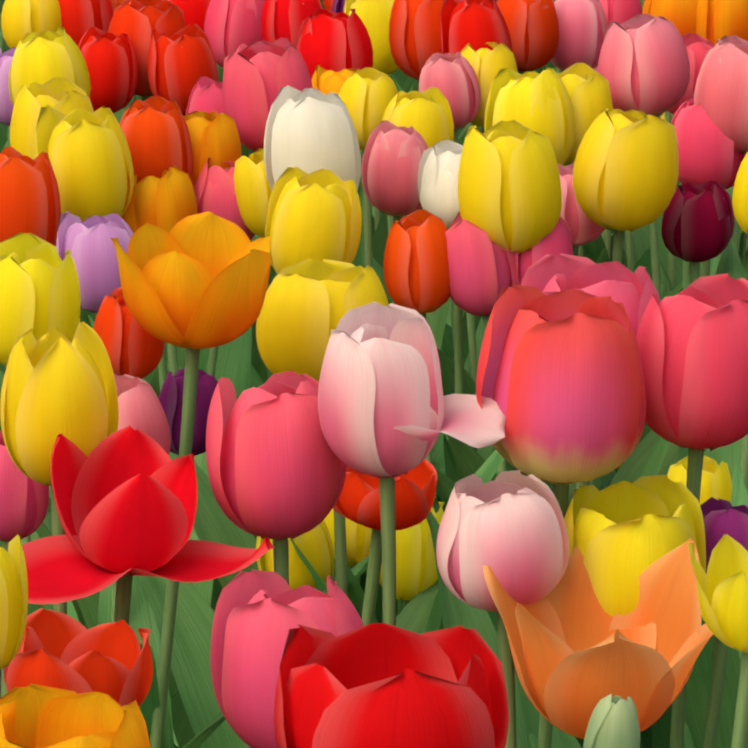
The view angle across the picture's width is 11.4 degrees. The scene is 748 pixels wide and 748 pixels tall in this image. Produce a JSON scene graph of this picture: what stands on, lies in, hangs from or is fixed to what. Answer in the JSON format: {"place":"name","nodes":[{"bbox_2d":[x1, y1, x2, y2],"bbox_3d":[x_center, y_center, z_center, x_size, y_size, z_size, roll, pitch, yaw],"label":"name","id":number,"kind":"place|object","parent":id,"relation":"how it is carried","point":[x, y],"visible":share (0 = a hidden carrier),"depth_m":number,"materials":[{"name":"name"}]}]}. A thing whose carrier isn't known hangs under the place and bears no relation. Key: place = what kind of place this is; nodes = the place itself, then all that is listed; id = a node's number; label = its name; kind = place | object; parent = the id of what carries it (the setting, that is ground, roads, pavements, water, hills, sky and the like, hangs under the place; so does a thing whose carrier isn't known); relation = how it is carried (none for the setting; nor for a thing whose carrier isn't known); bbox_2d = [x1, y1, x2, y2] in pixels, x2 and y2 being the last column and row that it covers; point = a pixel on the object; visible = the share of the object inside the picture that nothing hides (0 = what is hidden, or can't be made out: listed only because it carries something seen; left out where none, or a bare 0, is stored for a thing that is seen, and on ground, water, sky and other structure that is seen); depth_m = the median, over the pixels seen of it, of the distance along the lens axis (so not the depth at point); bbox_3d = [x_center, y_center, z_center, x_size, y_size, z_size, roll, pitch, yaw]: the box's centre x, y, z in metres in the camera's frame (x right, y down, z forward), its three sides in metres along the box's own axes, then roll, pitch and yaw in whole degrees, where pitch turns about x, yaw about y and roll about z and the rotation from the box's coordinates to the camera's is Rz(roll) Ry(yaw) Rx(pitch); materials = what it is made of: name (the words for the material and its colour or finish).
{"place":"outdoors","nodes":[
{"label":"outdoors","id":0,"kind":"place"},
{"bbox_2d":[0,669,1,697],"bbox_3d":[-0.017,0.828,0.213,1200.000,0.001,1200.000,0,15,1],"label":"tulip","id":1,"kind":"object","parent":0,"point":[0,681],"depth_m":2.53,"materials":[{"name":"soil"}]},
{"bbox_2d":[0,0,9,151],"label":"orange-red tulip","id":2,"kind":"object","parent":1,"relation":"on","point":[4,47],"visible":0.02,"depth_m":3.15,"materials":[{"name":"green plant"}]},
{"bbox_2d":[0,47,15,430],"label":"lilac tulip","id":3,"kind":"object","parent":1,"relation":"on","point":[6,104],"visible":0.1,"depth_m":2.34,"materials":[{"name":"purple plant"}]},
{"bbox_2d":[0,535,27,668],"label":"yellow tulip","id":4,"kind":"object","parent":1,"relation":"on","point":[13,595],"visible":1,"depth_m":1.13,"materials":[{"name":"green plant"}]},
{"bbox_2d":[0,232,80,677],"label":"yellow tulip","id":5,"kind":"object","parent":1,"relation":"on","point":[40,289],"visible":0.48,"depth_m":1.74,"materials":[{"name":"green plant"}]},
{"bbox_2d":[10,77,93,629],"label":"yellow tulip","id":6,"kind":"object","parent":1,"relation":"on","point":[65,96],"visible":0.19,"depth_m":2.17,"materials":[{"name":"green plant"}]},
{"bbox_2d":[1,0,124,323],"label":"yellow tulip","id":7,"kind":"object","parent":1,"relation":"on","point":[20,19],"visible":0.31,"depth_m":2.56,"materials":[{"name":"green plant"}]},
{"bbox_2d":[0,683,150,747],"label":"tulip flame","id":8,"kind":"object","parent":1,"relation":"on","point":[35,716],"visible":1,"depth_m":1.12,"materials":[{"name":"orange plant"}]},
{"bbox_2d":[3,608,152,705],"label":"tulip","id":9,"kind":"object","parent":1,"relation":"on","point":[59,650],"visible":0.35,"depth_m":1.28,"materials":[{"name":"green plant"}]},
{"bbox_2d":[0,146,160,640],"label":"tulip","id":10,"kind":"object","parent":1,"relation":"on","point":[29,197],"visible":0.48,"depth_m":1.99,"materials":[{"name":"red plant"}]},
{"bbox_2d":[35,105,133,592],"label":"yellow tulip","id":11,"kind":"object","parent":1,"relation":"on","point":[89,154],"visible":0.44,"depth_m":2.04,"materials":[{"name":"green plant"}]},
{"bbox_2d":[0,373,170,624],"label":"pink tulip","id":12,"kind":"object","parent":1,"relation":"on","point":[140,406],"visible":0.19,"depth_m":1.61,"materials":[{"name":"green plant"}]},
{"bbox_2d":[58,0,113,45],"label":"red tulip","id":13,"kind":"object","parent":1,"relation":"on","point":[79,18],"visible":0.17,"depth_m":2.57,"materials":[{"name":"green plant"}]},
{"bbox_2d":[8,26,166,383],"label":"yellow tulip","id":14,"kind":"object","parent":1,"relation":"on","point":[43,57],"visible":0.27,"depth_m":2.25,"materials":[{"name":"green plant"}]},
{"bbox_2d":[78,27,137,112],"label":"red tulip","id":15,"kind":"object","parent":1,"relation":"on","point":[113,72],"visible":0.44,"depth_m":2.33,"materials":[{"name":"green plant"}]},
{"bbox_2d":[0,431,224,747],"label":"coral tulip","id":16,"kind":"object","parent":1,"relation":"on","point":[24,500],"visible":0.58,"depth_m":1.61,"materials":[{"name":"pink plant"}]},
{"bbox_2d":[0,76,241,397],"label":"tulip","id":17,"kind":"object","parent":1,"relation":"on","point":[206,95],"visible":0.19,"depth_m":2.24,"materials":[{"name":"pink plant"}]},
{"bbox_2d":[110,0,131,110],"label":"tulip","id":18,"kind":"object","parent":1,"relation":"on","point":[115,3],"visible":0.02,"depth_m":2.60,"materials":[{"name":"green plant"}]},
{"bbox_2d":[36,211,213,747],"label":"lilac tulip","id":19,"kind":"object","parent":1,"relation":"on","point":[88,241],"visible":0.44,"depth_m":1.92,"materials":[{"name":"purple plant"}]},
{"bbox_2d":[0,319,250,747],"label":"yellow tulip","id":20,"kind":"object","parent":1,"relation":"on","point":[56,382],"visible":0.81,"depth_m":1.48,"materials":[{"name":"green plant"}]},
{"bbox_2d":[86,0,184,384],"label":"red tulip","id":21,"kind":"object","parent":1,"relation":"on","point":[137,22],"visible":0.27,"depth_m":2.36,"materials":[{"name":"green plant"}]},
{"bbox_2d":[22,425,274,623],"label":"red tulip","id":22,"kind":"object","parent":1,"relation":"on","point":[125,498],"visible":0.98,"depth_m":1.46,"materials":[{"name":"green plant"}]},
{"bbox_2d":[119,96,192,390],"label":"red tulip","id":23,"kind":"object","parent":1,"relation":"on","point":[156,134],"visible":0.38,"depth_m":2.09,"materials":[{"name":"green plant"}]},
{"bbox_2d":[121,166,196,374],"bbox_3d":[-0.098,0.102,2.113,0.118,0.439,0.176,6,16,22],"label":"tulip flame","id":24,"kind":"object","parent":1,"relation":"on","point":[167,201],"visible":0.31,"depth_m":2.07,"materials":[{"name":"orange plant"}]},
{"bbox_2d":[136,68,223,99],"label":"white tulip","id":25,"kind":"object","parent":1,"relation":"on","point":[221,74],"depth_m":3.25,"materials":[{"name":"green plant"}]},
{"bbox_2d":[147,24,218,115],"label":"red tulip","id":26,"kind":"object","parent":1,"relation":"on","point":[180,62],"visible":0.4,"depth_m":2.33,"materials":[{"name":"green plant"}]},
{"bbox_2d":[91,0,275,383],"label":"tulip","id":27,"kind":"object","parent":1,"relation":"on","point":[230,26],"visible":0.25,"depth_m":2.55,"materials":[{"name":"pink plant"}]},
{"bbox_2d":[98,211,270,747],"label":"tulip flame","id":28,"kind":"object","parent":1,"relation":"on","point":[192,285],"visible":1,"depth_m":1.64,"materials":[{"name":"orange plant"}]},
{"bbox_2d":[158,368,217,747],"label":"purple tulip","id":29,"kind":"object","parent":1,"relation":"on","point":[170,398],"visible":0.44,"depth_m":1.73,"materials":[{"name":"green plant"}]},
{"bbox_2d":[167,0,209,31],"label":"red tulip","id":30,"kind":"object","parent":1,"relation":"on","point":[194,11],"visible":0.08,"depth_m":2.58,"materials":[{"name":"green plant"}]},
{"bbox_2d":[167,109,241,187],"bbox_3d":[-0.108,0.068,2.194,0.226,0.462,0.113,-12,19,-38],"label":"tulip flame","id":31,"kind":"object","parent":1,"relation":"on","point":[214,136],"visible":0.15,"depth_m":2.11,"materials":[{"name":"orange plant"}]},
{"bbox_2d":[167,148,276,371],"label":"yellow tulip","id":32,"kind":"object","parent":1,"relation":"on","point":[253,191],"visible":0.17,"depth_m":2.08,"materials":[{"name":"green plant"}]},
{"bbox_2d":[194,158,255,399],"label":"coral tulip","id":33,"kind":"object","parent":1,"relation":"on","point":[214,191],"visible":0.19,"depth_m":2.11,"materials":[{"name":"pink plant"}]},
{"bbox_2d":[94,287,368,747],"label":"red tulip","id":34,"kind":"object","parent":1,"relation":"on","point":[133,347],"visible":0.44,"depth_m":1.68,"materials":[{"name":"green plant"}]},
{"bbox_2d":[220,67,254,157],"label":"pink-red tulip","id":35,"kind":"object","parent":1,"relation":"on","point":[245,151],"depth_m":3.25,"materials":[{"name":"green plant"}]},
{"bbox_2d":[206,370,346,584],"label":"coral tulip","id":36,"kind":"object","parent":1,"relation":"on","point":[276,466],"visible":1,"depth_m":1.49,"materials":[{"name":"pink plant"}]},
{"bbox_2d":[211,166,361,611],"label":"yellow tulip","id":37,"kind":"object","parent":1,"relation":"on","point":[315,215],"visible":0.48,"depth_m":1.99,"materials":[{"name":"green plant"}]},
{"bbox_2d":[210,569,363,747],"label":"coral tulip","id":38,"kind":"object","parent":1,"relation":"on","point":[258,614],"visible":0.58,"depth_m":1.32,"materials":[{"name":"pink plant"}]},
{"bbox_2d":[138,459,436,747],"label":"red tulip","id":39,"kind":"object","parent":1,"relation":"on","point":[358,501],"visible":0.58,"depth_m":1.73,"materials":[{"name":"green plant"}]},
{"bbox_2d":[261,0,322,46],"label":"red tulip","id":40,"kind":"object","parent":1,"relation":"on","point":[283,18],"visible":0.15,"depth_m":2.48,"materials":[{"name":"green plant"}]},
{"bbox_2d":[169,452,497,747],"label":"yellow tulip","id":41,"kind":"object","parent":1,"relation":"on","point":[213,523],"visible":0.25,"depth_m":1.86,"materials":[{"name":"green plant"}]},
{"bbox_2d":[311,65,374,270],"bbox_3d":[0.005,0.031,2.350,0.150,0.453,0.140,11,19,36],"label":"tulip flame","id":42,"kind":"object","parent":1,"relation":"on","point":[325,81],"visible":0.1,"depth_m":2.29,"materials":[{"name":"orange plant"}]},
{"bbox_2d":[266,120,427,622],"bbox_3d":[0.000,0.078,2.167,0.145,0.457,0.176,0,15,1],"label":"pink tulip","id":43,"kind":"object","parent":1,"relation":"on","point":[392,156],"visible":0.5,"depth_m":2.10,"materials":[{"name":"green plant"}]},
{"bbox_2d":[256,259,438,633],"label":"yellow tulip","id":44,"kind":"object","parent":1,"relation":"on","point":[308,305],"visible":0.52,"depth_m":1.72,"materials":[{"name":"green plant"}]},
{"bbox_2d":[223,37,475,499],"bbox_3d":[-0.002,0.035,2.257,0.217,0.494,0.155,0,15,1],"label":"coral tulip","id":45,"kind":"object","parent":1,"relation":"on","point":[257,76],"visible":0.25,"depth_m":2.14,"materials":[{"name":"pink plant"}]},
{"bbox_2d":[266,67,450,348],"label":"yellow tulip","id":46,"kind":"object","parent":1,"relation":"on","point":[366,95],"visible":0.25,"depth_m":2.26,"materials":[{"name":"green plant"}]},
{"bbox_2d":[251,8,474,394],"bbox_3d":[-0.015,0.013,2.369,0.138,0.478,0.202,-3,15,-13],"label":"red tulip","id":47,"kind":"object","parent":1,"relation":"on","point":[327,39],"visible":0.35,"depth_m":2.34,"materials":[{"name":"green plant"}]},
{"bbox_2d":[332,0,404,303],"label":"purple tulip","id":48,"kind":"object","parent":1,"relation":"on","point":[379,239],"visible":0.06,"depth_m":2.77,"materials":[{"name":"green plant"}]},
{"bbox_2d":[253,85,497,616],"bbox_3d":[-0.001,0.084,2.085,0.148,0.488,0.160,0,15,1],"label":"white tulip","id":49,"kind":"object","parent":1,"relation":"on","point":[309,130],"visible":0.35,"depth_m":2.02,"materials":[{"name":"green plant"}]},
{"bbox_2d":[274,623,508,747],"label":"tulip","id":50,"kind":"object","parent":1,"relation":"on","point":[378,685],"visible":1,"depth_m":1.12,"materials":[{"name":"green plant"}]},
{"bbox_2d":[290,502,496,631],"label":"yellow tulip","id":51,"kind":"object","parent":1,"relation":"on","point":[416,571],"visible":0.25,"depth_m":1.84,"materials":[{"name":"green plant"}]},
{"bbox_2d":[344,0,450,325],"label":"yellow tulip","id":52,"kind":"object","parent":1,"relation":"on","point":[374,15],"visible":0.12,"depth_m":2.47,"materials":[{"name":"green plant"}]},
{"bbox_2d":[323,0,471,237],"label":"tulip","id":53,"kind":"object","parent":1,"relation":"on","point":[328,4],"visible":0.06,"depth_m":2.90,"materials":[{"name":"red plant"}]},
{"bbox_2d":[392,68,414,92],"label":"leaf","id":54,"kind":"object","parent":1,"relation":"on","point":[405,82],"depth_m":3.33,"materials":[{"name":"green plant"}]},
{"bbox_2d":[318,301,505,625],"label":"pale pink tulip","id":55,"kind":"object","parent":1,"relation":"on","point":[388,412],"visible":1,"depth_m":1.46,"materials":[{"name":"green plant"}]},
{"bbox_2d":[324,450,503,632],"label":"yellow tulip","id":56,"kind":"object","parent":1,"relation":"on","point":[358,538],"visible":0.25,"depth_m":1.88,"materials":[{"name":"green plant"}]},
{"bbox_2d":[412,79,418,91],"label":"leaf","id":57,"kind":"object","parent":1,"relation":"on","point":[415,85],"depth_m":3.52,"materials":[{"name":"green plant"}]},
{"bbox_2d":[383,209,449,629],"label":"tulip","id":58,"kind":"object","parent":1,"relation":"on","point":[416,270],"visible":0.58,"depth_m":2.00,"materials":[{"name":"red plant"}]},
{"bbox_2d":[373,0,459,360],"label":"red tulip","id":59,"kind":"object","parent":1,"relation":"on","point":[414,36],"visible":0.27,"depth_m":2.40,"materials":[{"name":"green plant"}]},
{"bbox_2d":[396,140,463,599],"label":"white tulip","id":60,"kind":"object","parent":1,"relation":"on","point":[439,165],"visible":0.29,"depth_m":2.05,"materials":[{"name":"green plant"}]},
{"bbox_2d":[382,87,493,512],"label":"yellow tulip","id":61,"kind":"object","parent":1,"relation":"on","point":[426,114],"visible":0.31,"depth_m":2.15,"materials":[{"name":"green plant"}]},
{"bbox_2d":[419,52,483,451],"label":"pink tulip","id":62,"kind":"object","parent":1,"relation":"on","point":[452,78],"visible":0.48,"depth_m":2.33,"materials":[{"name":"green plant"}]},
{"bbox_2d":[463,310,478,345],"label":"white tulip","id":63,"kind":"object","parent":1,"relation":"on","point":[465,333],"visible":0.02,"depth_m":2.69,"materials":[{"name":"green plant"}]},
{"bbox_2d":[437,42,517,449],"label":"yellow tulip","id":64,"kind":"object","parent":1,"relation":"on","point":[487,64],"visible":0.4,"depth_m":2.34,"materials":[{"name":"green plant"}]},
{"bbox_2d":[445,212,518,474],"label":"coral tulip","id":65,"kind":"object","parent":1,"relation":"on","point":[482,270],"visible":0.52,"depth_m":2.00,"materials":[{"name":"pink plant"}]},
{"bbox_2d":[442,0,558,367],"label":"red tulip","id":66,"kind":"object","parent":1,"relation":"on","point":[533,27],"visible":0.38,"depth_m":2.49,"materials":[{"name":"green plant"}]},
{"bbox_2d":[390,74,612,326],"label":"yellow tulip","id":67,"kind":"object","parent":1,"relation":"on","point":[397,85],"depth_m":2.99,"materials":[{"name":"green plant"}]},
{"bbox_2d":[436,470,568,747],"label":"pale pink tulip","id":68,"kind":"object","parent":1,"relation":"on","point":[509,528],"visible":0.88,"depth_m":1.45,"materials":[{"name":"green plant"}]},
{"bbox_2d":[443,162,605,490],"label":"pink tulip","id":69,"kind":"object","parent":1,"relation":"on","point":[584,229],"visible":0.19,"depth_m":2.10,"materials":[{"name":"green plant"}]},
{"bbox_2d":[437,68,615,511],"bbox_3d":[0.038,0.049,2.244,0.220,0.474,0.188,9,17,30],"label":"yellow tulip","id":70,"kind":"object","parent":1,"relation":"on","point":[540,103],"visible":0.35,"depth_m":2.17,"materials":[{"name":"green plant"}]},
{"bbox_2d":[426,253,660,658],"bbox_3d":[0.134,0.177,1.741,0.225,0.487,0.186,0,15,1],"label":"coral tulip","id":71,"kind":"object","parent":1,"relation":"on","point":[617,281],"visible":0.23,"depth_m":1.66,"materials":[{"name":"pink plant"}]},
{"bbox_2d":[514,216,583,747],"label":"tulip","id":72,"kind":"object","parent":1,"relation":"on","point":[557,240],"visible":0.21,"depth_m":2.01,"materials":[{"name":"pink plant"}]},
{"bbox_2d":[434,120,669,507],"bbox_3d":[0.087,0.099,2.051,0.162,0.477,0.168,3,15,12],"label":"yellow tulip","id":73,"kind":"object","parent":1,"relation":"on","point":[509,190],"visible":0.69,"depth_m":1.99,"materials":[{"name":"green plant"}]},
{"bbox_2d":[440,0,663,290],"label":"red tulip","id":74,"kind":"object","parent":1,"relation":"on","point":[476,25],"visible":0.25,"depth_m":2.37,"materials":[{"name":"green plant"}]},
{"bbox_2d":[476,285,645,747],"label":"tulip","id":75,"kind":"object","parent":1,"relation":"on","point":[560,380],"visible":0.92,"depth_m":1.47,"materials":[{"name":"pink plant"}]},
{"bbox_2d":[447,109,678,508],"bbox_3d":[0.122,0.080,2.127,0.099,0.474,0.244,14,20,42],"label":"yellow tulip","id":76,"kind":"object","parent":1,"relation":"on","point":[626,171],"visible":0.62,"depth_m":2.04,"materials":[{"name":"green plant"}]},
{"bbox_2d":[525,63,612,480],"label":"yellow tulip","id":77,"kind":"object","parent":1,"relation":"on","point":[587,87],"visible":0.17,"depth_m":2.19,"materials":[{"name":"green plant"}]},
{"bbox_2d":[540,67,621,263],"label":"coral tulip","id":78,"kind":"object","parent":1,"relation":"on","point":[542,69],"depth_m":3.22,"materials":[{"name":"green plant"}]},
{"bbox_2d":[483,538,713,738],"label":"orange tulip","id":79,"kind":"object","parent":1,"relation":"on","point":[578,652],"visible":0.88,"depth_m":1.44,"materials":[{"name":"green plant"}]},
{"bbox_2d":[586,66,610,261],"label":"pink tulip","id":80,"kind":"object","parent":1,"relation":"on","point":[597,245],"depth_m":2.60,"materials":[{"name":"green plant"}]},
{"bbox_2d":[583,693,639,747],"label":"tulip bud","id":81,"kind":"object","parent":1,"relation":"on","point":[613,722],"visible":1,"depth_m":1.20,"materials":[{"name":"green plant"}]},
{"bbox_2d":[551,0,682,299],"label":"pink tulip","id":82,"kind":"object","parent":1,"relation":"on","point":[583,26],"visible":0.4,"depth_m":2.52,"materials":[{"name":"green plant"}]},
{"bbox_2d":[514,273,747,747],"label":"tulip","id":83,"kind":"object","parent":1,"relation":"on","point":[692,340],"visible":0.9,"depth_m":1.51,"materials":[{"name":"pink plant"}]},
{"bbox_2d":[564,475,705,615],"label":"yellow tulip","id":84,"kind":"object","parent":1,"relation":"on","point":[623,535],"visible":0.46,"depth_m":1.48,"materials":[{"name":"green plant"}]},
{"bbox_2d":[529,497,747,747],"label":"purple tulip","id":85,"kind":"object","parent":1,"relation":"on","point":[721,517],"visible":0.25,"depth_m":1.53,"materials":[{"name":"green plant"}]},
{"bbox_2d":[610,111,671,261],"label":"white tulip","id":86,"kind":"object","parent":1,"relation":"on","point":[669,117],"depth_m":2.98,"materials":[{"name":"green plant"}]},
{"bbox_2d":[634,247,651,279],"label":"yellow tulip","id":87,"kind":"object","parent":1,"relation":"on","point":[644,260],"depth_m":2.80,"materials":[{"name":"green plant"}]},
{"bbox_2d":[611,0,681,267],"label":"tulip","id":88,"kind":"object","parent":1,"relation":"on","point":[624,260],"depth_m":2.94,"materials":[{"name":"green plant"}]},
{"bbox_2d":[598,13,720,300],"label":"pink tulip","id":89,"kind":"object","parent":1,"relation":"on","point":[643,64],"visible":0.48,"depth_m":2.23,"materials":[{"name":"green plant"}]},
{"bbox_2d":[582,231,747,264],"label":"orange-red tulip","id":90,"kind":"object","parent":1,"relation":"on","point":[590,253],"depth_m":2.66,"materials":[{"name":"green plant"}]},
{"bbox_2d":[601,181,734,747],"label":"magenta tulip","id":91,"kind":"object","parent":1,"relation":"on","point":[698,224],"visible":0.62,"depth_m":2.10,"materials":[{"name":"purple plant"}]},
{"bbox_2d":[600,0,742,298],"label":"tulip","id":92,"kind":"object","parent":1,"relation":"on","point":[620,11],"visible":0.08,"depth_m":2.58,"materials":[{"name":"pink plant"}]},
{"bbox_2d":[615,95,746,472],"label":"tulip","id":93,"kind":"object","parent":1,"relation":"on","point":[707,152],"visible":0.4,"depth_m":2.16,"materials":[{"name":"pink plant"}]},
{"bbox_2d":[623,186,747,265],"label":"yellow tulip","id":94,"kind":"object","parent":1,"relation":"on","point":[641,246],"visible":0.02,"depth_m":2.85,"materials":[{"name":"green plant"}]},
{"bbox_2d":[642,0,732,293],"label":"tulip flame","id":95,"kind":"object","parent":1,"relation":"on","point":[680,15],"visible":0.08,"depth_m":2.52,"materials":[{"name":"orange plant"}]},
{"bbox_2d":[668,33,717,288],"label":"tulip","id":96,"kind":"object","parent":1,"relation":"on","point":[698,47],"visible":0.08,"depth_m":2.31,"materials":[{"name":"pink plant"}]},
{"bbox_2d":[640,0,747,289],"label":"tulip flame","id":97,"kind":"object","parent":1,"relation":"on","point":[716,20],"visible":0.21,"depth_m":2.51,"materials":[{"name":"orange plant"}]},
{"bbox_2d":[652,152,747,747],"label":"yellow tulip","id":98,"kind":"object","parent":1,"relation":"on","point":[731,265],"visible":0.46,"depth_m":2.08,"materials":[{"name":"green plant"}]},
{"bbox_2d":[667,455,747,747],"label":"yellow tulip","id":99,"kind":"object","parent":1,"relation":"on","point":[717,481],"visible":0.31,"depth_m":1.91,"materials":[{"name":"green plant"}]},
{"bbox_2d":[688,534,747,747],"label":"yellow tulip","id":100,"kind":"object","parent":1,"relation":"on","point":[722,585],"visible":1,"depth_m":1.25,"materials":[{"name":"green plant"}]},
{"bbox_2d":[694,35,747,250],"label":"pink tulip","id":101,"kind":"object","parent":1,"relation":"on","point":[721,93],"visible":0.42,"depth_m":2.15,"materials":[{"name":"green plant"}]},
{"bbox_2d":[458,124,481,143],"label":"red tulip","id":102,"kind":"object","parent":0,"point":[462,138],"depth_m":3.28,"materials":[{"name":"green plant"}]},
{"bbox_2d":[527,60,555,71],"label":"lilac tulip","id":103,"kind":"object","parent":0,"point":[549,64],"depth_m":3.76,"materials":[{"name":"green plant"}]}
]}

